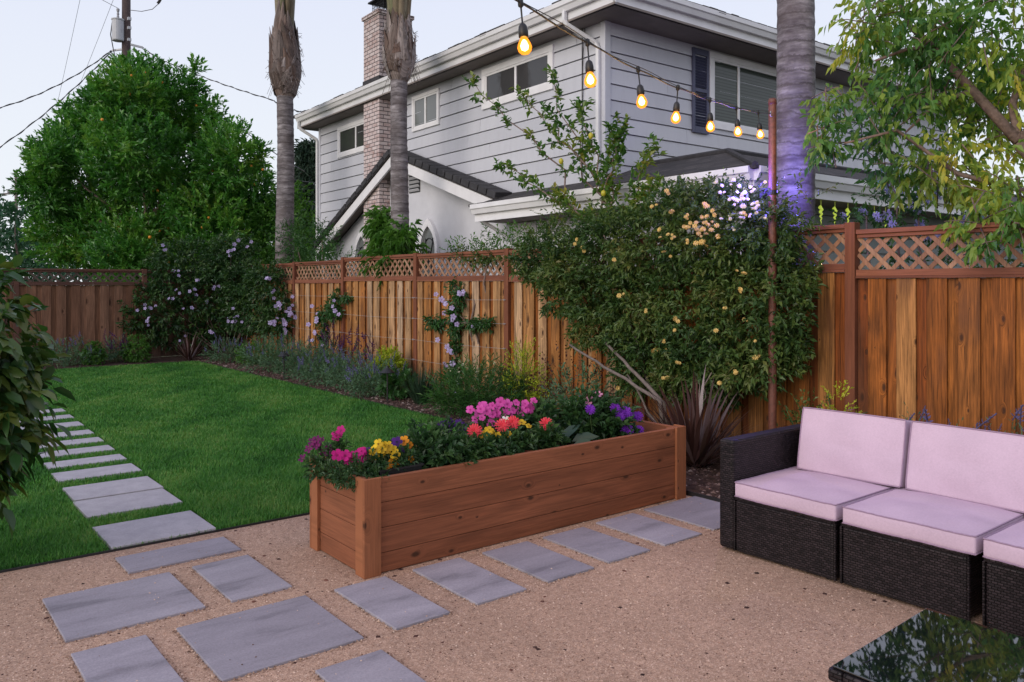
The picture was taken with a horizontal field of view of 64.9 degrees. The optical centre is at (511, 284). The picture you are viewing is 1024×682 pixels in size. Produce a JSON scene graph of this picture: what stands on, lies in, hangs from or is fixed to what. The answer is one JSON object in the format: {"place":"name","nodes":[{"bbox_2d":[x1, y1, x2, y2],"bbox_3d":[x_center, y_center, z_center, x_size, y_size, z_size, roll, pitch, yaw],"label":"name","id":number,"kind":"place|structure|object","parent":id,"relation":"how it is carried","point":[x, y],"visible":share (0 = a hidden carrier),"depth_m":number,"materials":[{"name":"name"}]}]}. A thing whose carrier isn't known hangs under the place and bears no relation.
{"place":"outdoors","nodes":[
{"label":"outdoors","id":0,"kind":"place"},
{"bbox_2d":[67,315,256,361],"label":"ground","id":1,"kind":"structure","parent":0,"point":[180,355],"depth_m":18.92,"materials":[{"name":"brown soil"}]},
{"bbox_2d":[0,186,54,281],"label":"tree","id":2,"kind":"object","parent":1,"relation":"on","point":[5,221],"visible":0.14,"depth_m":34.41,"materials":[{"name":"green plant"}]},
{"bbox_2d":[0,198,93,281],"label":"tree","id":3,"kind":"object","parent":1,"relation":"on","point":[10,208],"visible":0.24,"depth_m":30.02,"materials":[{"name":"green plant"}]},
{"bbox_2d":[103,0,161,202],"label":"utility pole","id":4,"kind":"object","parent":1,"relation":"on","point":[121,29],"visible":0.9,"depth_m":29.85,"materials":[{"name":"brown wood"}]},
{"bbox_2d":[6,47,276,281],"bbox_3d":[-9.855,-2.316,22.008,6.806,7.852,8.224,0,0,-39],"label":"orange tree","id":5,"kind":"object","parent":1,"relation":"on","point":[128,131],"visible":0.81,"depth_m":20.05,"materials":[{"name":"green plant"}]},
{"bbox_2d":[243,180,320,278],"bbox_3d":[-5.711,-0.643,20.357,2.195,4.507,2.826,0,0,-39],"label":"green tree","id":6,"kind":"object","parent":1,"relation":"on","point":[298,202],"visible":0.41,"depth_m":20.22,"materials":[{"name":"green plant"}]},
{"bbox_2d":[265,0,304,278],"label":"palm tree","id":7,"kind":"object","parent":1,"relation":"on","point":[285,69],"visible":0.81,"depth_m":17.41,"materials":[{"name":"grey plant"}]},
{"bbox_2d":[294,138,321,276],"bbox_3d":[-8.610,-2.317,34.081,3.686,7.834,3.582,0,0,-39],"label":"conifer","id":8,"kind":"object","parent":1,"relation":"on","point":[305,155],"visible":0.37,"depth_m":33.57,"materials":[{"name":"green plant"}]},
{"bbox_2d":[270,215,360,279],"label":"mixed shrub","id":9,"kind":"object","parent":1,"relation":"on","point":[302,249],"visible":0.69,"depth_m":16.48,"materials":[{"name":"green plant"}]},
{"bbox_2d":[357,205,429,290],"bbox_3d":[-2.027,0.099,13.758,1.089,3.015,1.611,0,0,-39],"label":"peach bush","id":10,"kind":"object","parent":1,"relation":"on","point":[385,236],"visible":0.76,"depth_m":13.51,"materials":[{"name":"green plant"}]},
{"bbox_2d":[380,0,420,273],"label":"palm tree","id":11,"kind":"object","parent":1,"relation":"on","point":[399,57],"visible":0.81,"depth_m":13.70,"materials":[{"name":"grey plant"}]},
{"bbox_2d":[439,219,545,275],"bbox_3d":[-0.279,0.354,11.585,0.873,2.515,2.281,0,0,-39],"label":"fern shrub","id":12,"kind":"object","parent":1,"relation":"on","point":[476,240],"visible":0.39,"depth_m":11.42,"materials":[{"name":"green plant"}]},
{"bbox_2d":[462,64,667,258],"bbox_3d":[0.522,-0.817,10.775,0.478,4.836,4.012,0,0,-39],"label":"lemon tree","id":13,"kind":"object","parent":1,"relation":"on","point":[608,162],"visible":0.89,"depth_m":10.28,"materials":[{"name":"green plant"}]},
{"bbox_2d":[294,0,1023,278],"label":"house","id":14,"kind":"structure","parent":1,"relation":"on","point":[457,140],"depth_m":13.09,"materials":[{"name":"grey paint"}]},
{"bbox_2d":[337,118,363,157],"bbox_3d":[-3.570,-3.285,18.058,0.045,0.710,1.530,0,0,-37],"label":"window","id":15,"kind":"structure","parent":14,"relation":"in","point":[349,142],"depth_m":18.13,"materials":[{"name":"white paint"}]},
{"bbox_2d":[412,87,439,131],"bbox_3d":[-1.667,-3.365,15.542,0.045,0.690,1.000,0,0,-37],"label":"window","id":16,"kind":"structure","parent":14,"relation":"in","point":[427,104],"depth_m":15.52,"materials":[{"name":"white paint"}]},
{"bbox_2d":[418,218,439,275],"bbox_3d":[-1.575,-0.530,15.237,0.069,1.460,0.700,0,0,-37],"label":"arched window","id":17,"kind":"structure","parent":14,"relation":"in","point":[430,236],"depth_m":15.18,"materials":[{"name":"white paint"}]},
{"bbox_2d":[481,44,554,109],"bbox_3d":[0.064,-3.385,13.253,0.045,0.690,1.920,0,0,-37],"label":"window","id":18,"kind":"structure","parent":14,"relation":"in","point":[525,71],"depth_m":13.20,"materials":[{"name":"white paint"}]},
{"bbox_2d":[709,51,776,137],"bbox_3d":[3.957,-3.145,13.550,1.980,1.230,0.045,0,0,-37],"label":"window","id":19,"kind":"structure","parent":14,"relation":"in","point":[728,67],"depth_m":13.43,"materials":[{"name":"grey glass"}]},
{"bbox_2d":[776,0,815,264],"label":"palm tree","id":20,"kind":"object","parent":1,"relation":"on","point":[795,69],"visible":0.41,"depth_m":7.85,"materials":[{"name":"grey plant"}]},
{"bbox_2d":[798,0,1023,268],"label":"leafy tree","id":21,"kind":"object","parent":1,"relation":"on","point":[961,42],"visible":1,"depth_m":6.63,"materials":[{"name":"green plant"}]},
{"bbox_2d":[827,171,1023,278],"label":"flowering shrub","id":22,"kind":"object","parent":1,"relation":"on","point":[875,218],"visible":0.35,"depth_m":7.96,"materials":[{"name":"green plant"}]},
{"bbox_2d":[0,360,481,569],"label":"lawn","id":23,"kind":"structure","parent":0,"point":[166,465],"depth_m":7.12,"materials":[{"name":"plant"}]},
{"bbox_2d":[0,249,75,537],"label":"broad leaved shrub","id":24,"kind":"object","parent":23,"relation":"on","point":[21,399],"visible":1,"depth_m":4.56,"materials":[{"name":"green plant"}]},
{"bbox_2d":[40,445,114,458],"bbox_3d":[-4.144,1.604,7.651,0.625,0.052,0.270,0,0,-38],"label":"stepping stone","id":25,"kind":"object","parent":23,"relation":"on","point":[76,451],"visible":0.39,"depth_m":7.67,"materials":[{"name":"stone"}]},
{"bbox_2d":[44,454,126,470],"bbox_3d":[-3.825,1.604,7.228,0.625,0.052,0.270,0,0,-38],"label":"stepping stone","id":26,"kind":"object","parent":23,"relation":"on","point":[80,461],"visible":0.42,"depth_m":7.19,"materials":[{"name":"stone"}]},
{"bbox_2d":[51,463,141,482],"bbox_3d":[-3.506,1.604,6.804,0.625,0.052,0.350,0,0,-39],"label":"stepping stone","id":27,"kind":"object","parent":23,"relation":"on","point":[98,472],"visible":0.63,"depth_m":6.77,"materials":[{"name":"stone"}]},
{"bbox_2d":[62,476,163,501],"bbox_3d":[-3.110,1.604,6.279,0.625,0.052,0.465,0,0,-39],"label":"stepping stone","id":28,"kind":"object","parent":23,"relation":"on","point":[108,488],"visible":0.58,"depth_m":6.24,"materials":[{"name":"stone"}]},
{"bbox_2d":[73,488,182,518],"bbox_3d":[-2.797,1.604,5.863,0.625,0.052,0.495,0,0,-39],"label":"stepping stone","id":29,"kind":"object","parent":23,"relation":"on","point":[89,508],"visible":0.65,"depth_m":5.84,"materials":[{"name":"stone"}]},
{"bbox_2d":[92,510,215,549],"bbox_3d":[-2.328,1.604,5.240,0.625,0.052,0.525,0,0,-39],"label":"stepping stone","id":30,"kind":"object","parent":23,"relation":"on","point":[149,529],"visible":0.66,"depth_m":5.22,"materials":[{"name":"stone"}]},
{"bbox_2d":[41,354,719,497],"bbox_3d":[-3.413,1.615,7.256,9.720,0.070,21.600,0,0,-39],"label":"planting bed","id":31,"kind":"object","parent":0,"point":[180,359],"visible":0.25,"depth_m":11.40,"materials":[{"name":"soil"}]},
{"bbox_2d":[45,331,106,366],"bbox_3d":[-8.608,1.274,15.814,1.122,0.735,1.011,0,0,4],"label":"catmint","id":32,"kind":"object","parent":31,"relation":"on","point":[75,356],"visible":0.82,"depth_m":15.76,"materials":[{"name":"green plant"}]},
{"bbox_2d":[79,340,107,364],"bbox_3d":[-8.276,1.354,15.929,0.510,0.544,0.510,0,0,-39],"label":"box ball","id":33,"kind":"object","parent":31,"relation":"on","point":[101,356],"visible":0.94,"depth_m":15.88,"materials":[{"name":"green plant"}]},
{"bbox_2d":[100,328,133,362],"bbox_3d":[-8.151,1.268,16.520,0.785,0.760,0.791,0,0,-12],"label":"catmint","id":34,"kind":"object","parent":31,"relation":"on","point":[113,354],"visible":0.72,"depth_m":16.41,"materials":[{"name":"green plant"}]},
{"bbox_2d":[0,268,235,362],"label":"wooden fence","id":35,"kind":"object","parent":31,"relation":"on","point":[88,310],"visible":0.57,"depth_m":16.78,"materials":[{"name":"brown wood"}]},
{"bbox_2d":[118,334,152,362],"bbox_3d":[-7.686,1.306,16.458,0.635,0.632,0.608,0,0,-39],"label":"box ball","id":36,"kind":"object","parent":31,"relation":"on","point":[128,354],"visible":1,"depth_m":16.38,"materials":[{"name":"green plant"}]},
{"bbox_2d":[160,331,211,359],"bbox_3d":[-6.795,1.231,16.911,1.268,0.698,1.086,0,0,-39],"label":"cordyline","id":37,"kind":"object","parent":31,"relation":"on","point":[187,352],"visible":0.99,"depth_m":16.85,"materials":[{"name":"brown plant"}]},
{"bbox_2d":[115,229,296,355],"bbox_3d":[-6.084,0.186,17.445,4.332,2.847,2.439,0,0,16],"label":"flowering vine","id":38,"kind":"object","parent":31,"relation":"on","point":[233,304],"visible":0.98,"depth_m":17.38,"materials":[{"name":"green plant"}]},
{"bbox_2d":[199,333,253,363],"bbox_3d":[-5.785,1.302,16.510,1.093,0.672,0.956,0,0,25],"label":"catmint","id":39,"kind":"object","parent":31,"relation":"on","point":[224,353],"visible":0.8,"depth_m":16.42,"materials":[{"name":"green plant"}]},
{"bbox_2d":[234,336,276,363],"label":"green shrub","id":40,"kind":"object","parent":31,"relation":"on","point":[239,357],"visible":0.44,"depth_m":15.99,"materials":[{"name":"green plant"}]},
{"bbox_2d":[237,329,317,372],"bbox_3d":[-4.274,1.242,14.710,1.430,0.855,1.471,0,0,39],"label":"catmint","id":41,"kind":"object","parent":31,"relation":"on","point":[266,356],"visible":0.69,"depth_m":14.57,"materials":[{"name":"green plant"}]},
{"bbox_2d":[272,335,341,379],"bbox_3d":[-3.472,1.282,13.755,1.275,0.834,1.128,0,0,-17],"label":"catmint","id":42,"kind":"object","parent":31,"relation":"on","point":[303,356],"visible":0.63,"depth_m":13.60,"materials":[{"name":"green plant"}]},
{"bbox_2d":[292,343,360,385],"bbox_3d":[-2.962,1.288,12.869,1.095,0.694,1.050,0,0,-39],"label":"catmint","id":43,"kind":"object","parent":31,"relation":"on","point":[305,374],"visible":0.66,"depth_m":12.77,"materials":[{"name":"green plant"}]},
{"bbox_2d":[308,317,346,372],"bbox_3d":[-3.248,1.097,14.302,0.778,1.059,0.714,0,0,22],"label":"sage","id":44,"kind":"object","parent":31,"relation":"on","point":[332,343],"visible":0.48,"depth_m":14.30,"materials":[{"name":"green plant"}]},
{"bbox_2d":[306,286,354,354],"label":"climbing vine","id":45,"kind":"object","parent":31,"relation":"on","point":[332,309],"visible":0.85,"depth_m":14.60,"materials":[{"name":"green plant"}]},
{"bbox_2d":[317,345,386,391],"bbox_3d":[-2.347,1.269,12.147,1.142,0.736,1.024,0,0,-39],"label":"catmint","id":46,"kind":"object","parent":31,"relation":"on","point":[334,377],"visible":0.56,"depth_m":12.07,"materials":[{"name":"green plant"}]},
{"bbox_2d":[337,324,380,379],"bbox_3d":[-2.565,1.128,13.405,0.782,0.967,0.715,0,0,37],"label":"sage","id":47,"kind":"object","parent":31,"relation":"on","point":[356,345],"visible":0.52,"depth_m":13.34,"materials":[{"name":"green plant"}]},
{"bbox_2d":[339,351,410,399],"bbox_3d":[-1.904,1.292,11.503,1.088,0.699,1.008,0,0,5],"label":"catmint","id":48,"kind":"object","parent":31,"relation":"on","point":[358,389],"visible":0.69,"depth_m":11.34,"materials":[{"name":"green plant"}]},
{"bbox_2d":[370,344,410,384],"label":"lime bush","id":49,"kind":"object","parent":31,"relation":"on","point":[399,362],"visible":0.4,"depth_m":12.41,"materials":[{"name":"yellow plant"}]},
{"bbox_2d":[374,362,418,399],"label":"broadleaf plant","id":50,"kind":"object","parent":31,"relation":"on","point":[401,392],"visible":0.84,"depth_m":11.10,"materials":[{"name":"green plant"}]},
{"bbox_2d":[393,358,440,403],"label":"ornamental grass","id":51,"kind":"object","parent":31,"relation":"on","point":[417,388],"depth_m":10.63,"materials":[{"name":"green plant"}]},
{"bbox_2d":[422,276,496,394],"bbox_3d":[-0.779,0.742,11.508,0.333,1.739,1.768,0,0,-39],"label":"climbing vine","id":52,"kind":"object","parent":31,"relation":"on","point":[454,322],"visible":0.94,"depth_m":11.50,"materials":[{"name":"green plant"}]},
{"bbox_2d":[416,350,536,418],"bbox_3d":[-0.406,1.255,9.904,1.492,0.885,1.360,0,0,-39],"label":"feathery plant","id":53,"kind":"object","parent":31,"relation":"on","point":[463,398],"visible":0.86,"depth_m":9.70,"materials":[{"name":"green plant"}]},
{"bbox_2d":[495,335,552,406],"bbox_3d":[0.136,1.105,9.753,0.659,1.008,0.668,0,0,-39],"label":"euphorbia","id":54,"kind":"object","parent":31,"relation":"on","point":[524,370],"visible":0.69,"depth_m":9.74,"materials":[{"name":"green plant"}]},
{"bbox_2d":[526,341,631,400],"bbox_3d":[0.715,1.123,9.177,1.137,0.962,1.147,0,0,-39],"label":"burgundy shrub","id":55,"kind":"object","parent":31,"relation":"on","point":[551,370],"visible":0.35,"depth_m":9.16,"materials":[{"name":"green plant"}]},
{"bbox_2d":[539,360,636,412],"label":"green shrub","id":56,"kind":"object","parent":31,"relation":"on","point":[583,377],"visible":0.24,"depth_m":8.61,"materials":[{"name":"green plant"}]},
{"bbox_2d":[236,222,1023,440],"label":"wooden fence","id":57,"kind":"object","parent":31,"relation":"on","point":[944,343],"visible":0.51,"depth_m":7.09,"materials":[{"name":"brown wood"}]},
{"bbox_2d":[447,242,503,346],"bbox_3d":[-0.513,0.491,11.392,0.382,2.228,1.540,0,0,-39],"label":"vine","id":58,"kind":"object","parent":57,"relation":"attached to","point":[487,260],"visible":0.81,"depth_m":11.26,"materials":[{"name":"green plant"}]},
{"bbox_2d":[504,165,843,424],"bbox_3d":[1.404,0.219,8.381,1.187,2.747,4.145,0,0,-39],"label":"climbing rose","id":59,"kind":"object","parent":31,"relation":"on","point":[556,275],"visible":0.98,"depth_m":7.71,"materials":[{"name":"green plant"}]},
{"bbox_2d":[629,366,755,467],"bbox_3d":[1.582,1.140,7.065,1.636,0.881,1.583,0,0,-39],"label":"bronze flax","id":60,"kind":"object","parent":31,"relation":"on","point":[702,444],"visible":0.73,"depth_m":6.95,"materials":[{"name":"brown plant"}]},
{"bbox_2d":[768,98,776,429],"bbox_3d":[2.288,-0.020,7.072,0.135,3.240,0.135,0,0,-24],"label":"steel post","id":61,"kind":"object","parent":31,"relation":"on","point":[772,233],"visible":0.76,"depth_m":7.04,"materials":[{"name":"grey metal"}]},
{"bbox_2d":[515,0,770,138],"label":"string light","id":62,"kind":"object","parent":61,"relation":"hanging from","point":[524,47],"visible":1,"depth_m":4.45,"materials":[{"name":"yellow glass"}]},
{"bbox_2d":[777,388,829,425],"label":"shrub","id":63,"kind":"object","parent":31,"relation":"on","point":[796,414],"visible":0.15,"depth_m":7.01,"materials":[{"name":"green plant"}]},
{"bbox_2d":[976,405,1023,434],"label":"lavender","id":64,"kind":"object","parent":31,"relation":"on","point":[1015,416],"visible":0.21,"depth_m":5.66,"materials":[{"name":"purple plant"}]},
{"bbox_2d":[0,495,981,681],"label":"gravel patio","id":65,"kind":"structure","parent":0,"point":[829,613],"depth_m":3.87,"materials":[{"name":"beige gravel"}]},
{"bbox_2d":[42,572,205,642],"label":"paving slab","id":66,"kind":"structure","parent":65,"relation":"on","point":[81,614],"depth_m":3.99,"materials":[{"name":"stone"}]},
{"bbox_2d":[71,635,183,681],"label":"paving slab","id":67,"kind":"structure","parent":65,"relation":"on","point":[140,659],"depth_m":3.38,"materials":[{"name":"stone"}]},
{"bbox_2d":[0,512,309,572],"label":"lawn edging","id":68,"kind":"object","parent":65,"relation":"on","point":[128,547],"depth_m":4.94,"materials":[{"name":"black plastic"}]},
{"bbox_2d":[115,537,240,573],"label":"paving slab","id":69,"kind":"structure","parent":65,"relation":"on","point":[149,560],"depth_m":4.74,"materials":[{"name":"stone"}]},
{"bbox_2d":[192,555,291,602],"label":"paving slab","id":70,"kind":"structure","parent":65,"relation":"on","point":[239,578],"depth_m":4.36,"materials":[{"name":"stone"}]},
{"bbox_2d":[176,595,363,681],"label":"paving slab","id":71,"kind":"structure","parent":65,"relation":"on","point":[276,634],"depth_m":3.64,"materials":[{"name":"stone"}]},
{"bbox_2d":[315,649,425,681],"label":"paving slab","id":72,"kind":"structure","parent":65,"relation":"on","point":[381,665],"depth_m":3.31,"materials":[{"name":"stone"}]},
{"bbox_2d":[334,576,449,630],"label":"paving slab","id":73,"kind":"structure","parent":65,"relation":"on","point":[390,603],"depth_m":4.03,"materials":[{"name":"stone"}]},
{"bbox_2d":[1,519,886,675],"bbox_3d":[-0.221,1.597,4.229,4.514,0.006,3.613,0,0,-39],"label":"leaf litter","id":74,"kind":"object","parent":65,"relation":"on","point":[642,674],"visible":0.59,"depth_m":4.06,"materials":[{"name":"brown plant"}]},
{"bbox_2d":[413,557,525,605],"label":"paving slab","id":75,"kind":"structure","parent":65,"relation":"on","point":[476,585],"depth_m":4.31,"materials":[{"name":"stone"}]},
{"bbox_2d":[310,420,685,579],"bbox_3d":[0.037,1.331,5.484,2.700,0.539,0.695,0,0,-39],"label":"raised planter","id":76,"kind":"object","parent":65,"relation":"on","point":[371,527],"visible":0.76,"depth_m":4.93,"materials":[{"name":"brown wood"}]},
{"bbox_2d":[298,425,352,483],"bbox_3d":[-1.087,1.006,4.770,0.322,0.350,0.371,0,0,-39],"label":"petunia","id":77,"kind":"object","parent":76,"relation":"in","point":[313,472],"visible":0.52,"depth_m":4.73,"materials":[{"name":"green plant"}]},
{"bbox_2d":[319,447,389,492],"bbox_3d":[-0.896,1.043,4.577,0.340,0.253,0.416,0,0,-39],"label":"petunia","id":78,"kind":"object","parent":76,"relation":"in","point":[342,472],"visible":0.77,"depth_m":4.52,"materials":[{"name":"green plant"}]},
{"bbox_2d":[361,436,425,475],"bbox_3d":[-0.704,1.022,4.718,0.422,0.263,0.292,0,0,-39],"label":"pansy","id":79,"kind":"object","parent":76,"relation":"in","point":[397,457],"visible":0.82,"depth_m":4.70,"materials":[{"name":"yellow plant"}]},
{"bbox_2d":[367,460,423,475],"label":"soil","id":80,"kind":"structure","parent":76,"relation":"on","point":[413,467],"depth_m":4.65,"materials":[{"name":"black soil"}]},
{"bbox_2d":[387,417,483,469],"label":"leafy plant","id":81,"kind":"object","parent":76,"relation":"in","point":[434,450],"visible":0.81,"depth_m":4.89,"materials":[{"name":"green plant"}]},
{"bbox_2d":[419,414,499,461],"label":"flowering plant","id":82,"kind":"object","parent":76,"relation":"in","point":[458,424],"visible":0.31,"depth_m":5.13,"materials":[{"name":"green plant"}]},
{"bbox_2d":[464,423,498,459],"bbox_3d":[-0.200,1.038,5.097,0.311,0.307,0.297,0,0,-39],"label":"dahlia","id":83,"kind":"object","parent":76,"relation":"in","point":[474,429],"visible":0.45,"depth_m":5.08,"materials":[{"name":"green plant"}]},
{"bbox_2d":[466,397,536,433],"bbox_3d":[-0.071,0.969,5.606,0.610,0.390,0.380,0,0,-39],"label":"petunia","id":84,"kind":"object","parent":76,"relation":"in","point":[497,413],"visible":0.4,"depth_m":5.56,"materials":[{"name":"pink plant"}]},
{"bbox_2d":[490,418,525,454],"bbox_3d":[-0.055,1.033,5.248,0.297,0.314,0.300,0,0,-39],"label":"dahlia","id":85,"kind":"object","parent":76,"relation":"in","point":[501,427],"visible":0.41,"depth_m":5.22,"materials":[{"name":"green plant"}]},
{"bbox_2d":[480,416,538,457],"bbox_3d":[-0.024,1.021,5.207,0.268,0.296,0.560,0,0,40],"label":"pansy","id":86,"kind":"object","parent":76,"relation":"in","point":[499,448],"visible":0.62,"depth_m":5.18,"materials":[{"name":"green plant"}]},
{"bbox_2d":[501,416,538,455],"bbox_3d":[0.021,1.024,5.291,0.329,0.318,0.290,0,0,-39],"label":"dahlia","id":87,"kind":"object","parent":76,"relation":"in","point":[514,423],"visible":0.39,"depth_m":5.29,"materials":[{"name":"green plant"}]},
{"bbox_2d":[532,417,570,449],"bbox_3d":[0.261,1.054,5.473,0.279,0.296,0.302,0,0,24],"label":"dahlia","id":88,"kind":"object","parent":76,"relation":"in","point":[549,434],"visible":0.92,"depth_m":5.44,"materials":[{"name":"green plant"}]},
{"bbox_2d":[514,395,598,444],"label":"broadleaf plant","id":89,"kind":"object","parent":76,"relation":"in","point":[542,409],"visible":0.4,"depth_m":5.71,"materials":[{"name":"green plant"}]},
{"bbox_2d":[556,383,644,444],"bbox_3d":[0.608,0.975,5.978,0.773,0.468,0.572,0,0,-20],"label":"petunia","id":90,"kind":"object","parent":76,"relation":"in","point":[594,413],"visible":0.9,"depth_m":5.87,"materials":[{"name":"green plant"}]},
{"bbox_2d":[482,541,593,582],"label":"paving slab","id":91,"kind":"structure","parent":65,"relation":"on","point":[535,560],"depth_m":4.62,"materials":[{"name":"stone"}]},
{"bbox_2d":[543,527,649,563],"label":"paving slab","id":92,"kind":"structure","parent":65,"relation":"on","point":[602,547],"depth_m":4.92,"materials":[{"name":"stone"}]},
{"bbox_2d":[596,513,701,545],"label":"paving slab","id":93,"kind":"structure","parent":65,"relation":"on","point":[661,533],"depth_m":5.23,"materials":[{"name":"stone"}]},
{"bbox_2d":[644,496,719,530],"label":"paving slab","id":94,"kind":"structure","parent":65,"relation":"on","point":[705,513],"depth_m":5.64,"materials":[{"name":"stone"}]},
{"bbox_2d":[720,424,842,581],"bbox_3d":[1.827,1.266,4.868,0.861,0.667,0.758,0,0,-39],"label":"sofa module","id":95,"kind":"object","parent":65,"relation":"on","point":[801,541],"visible":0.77,"depth_m":4.73,"materials":[{"name":"wicker"}]},
{"bbox_2d":[734,466,896,520],"bbox_3d":[1.794,1.219,4.765,0.698,0.129,0.658,0,0,-39],"label":"seat cushion","id":96,"kind":"object","parent":95,"relation":"on","point":[817,495],"visible":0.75,"depth_m":4.62,"materials":[{"name":"fabric"}]},
{"bbox_2d":[797,407,911,487],"bbox_3d":[2.089,0.984,4.924,0.167,0.396,0.658,14,-9,-40],"label":"back cushion","id":97,"kind":"object","parent":96,"relation":"on","point":[863,447],"visible":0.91,"depth_m":4.84,"materials":[{"name":"fabric"}]},
{"bbox_2d":[840,522,986,620],"bbox_3d":[2.277,1.270,4.299,0.856,0.660,0.646,0,0,-39],"label":"sofa module","id":98,"kind":"object","parent":65,"relation":"on","point":[935,578],"visible":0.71,"depth_m":3.99,"materials":[{"name":"wicker"}]},
{"bbox_2d":[842,487,1023,555],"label":"seat cushion","id":99,"kind":"object","parent":98,"relation":"on","point":[958,525],"visible":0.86,"depth_m":4.08,"materials":[{"name":"fabric"}]},
{"bbox_2d":[905,421,1023,512],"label":"back cushion","id":100,"kind":"object","parent":99,"relation":"on","point":[980,466],"visible":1,"depth_m":4.35,"materials":[{"name":"fabric"}]},
{"bbox_2d":[828,608,1023,681],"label":"coffee table","id":101,"kind":"object","parent":65,"relation":"on","point":[927,645],"visible":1,"depth_m":2.62,"materials":[{"name":"black glass"}]},
{"bbox_2d":[982,558,1023,636],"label":"sofa module","id":102,"kind":"object","parent":65,"relation":"on","point":[1002,596],"visible":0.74,"depth_m":3.67,"materials":[{"name":"wicker"}]},
{"bbox_2d":[982,519,1023,567],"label":"seat cushion","id":103,"kind":"object","parent":102,"relation":"on","point":[1005,545],"visible":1,"depth_m":3.69,"materials":[{"name":"fabric"}]},
{"bbox_2d":[0,0,1023,281],"label":"sky","id":104,"kind":"structure","parent":0,"point":[36,36],"materials":[{"name":"white"}]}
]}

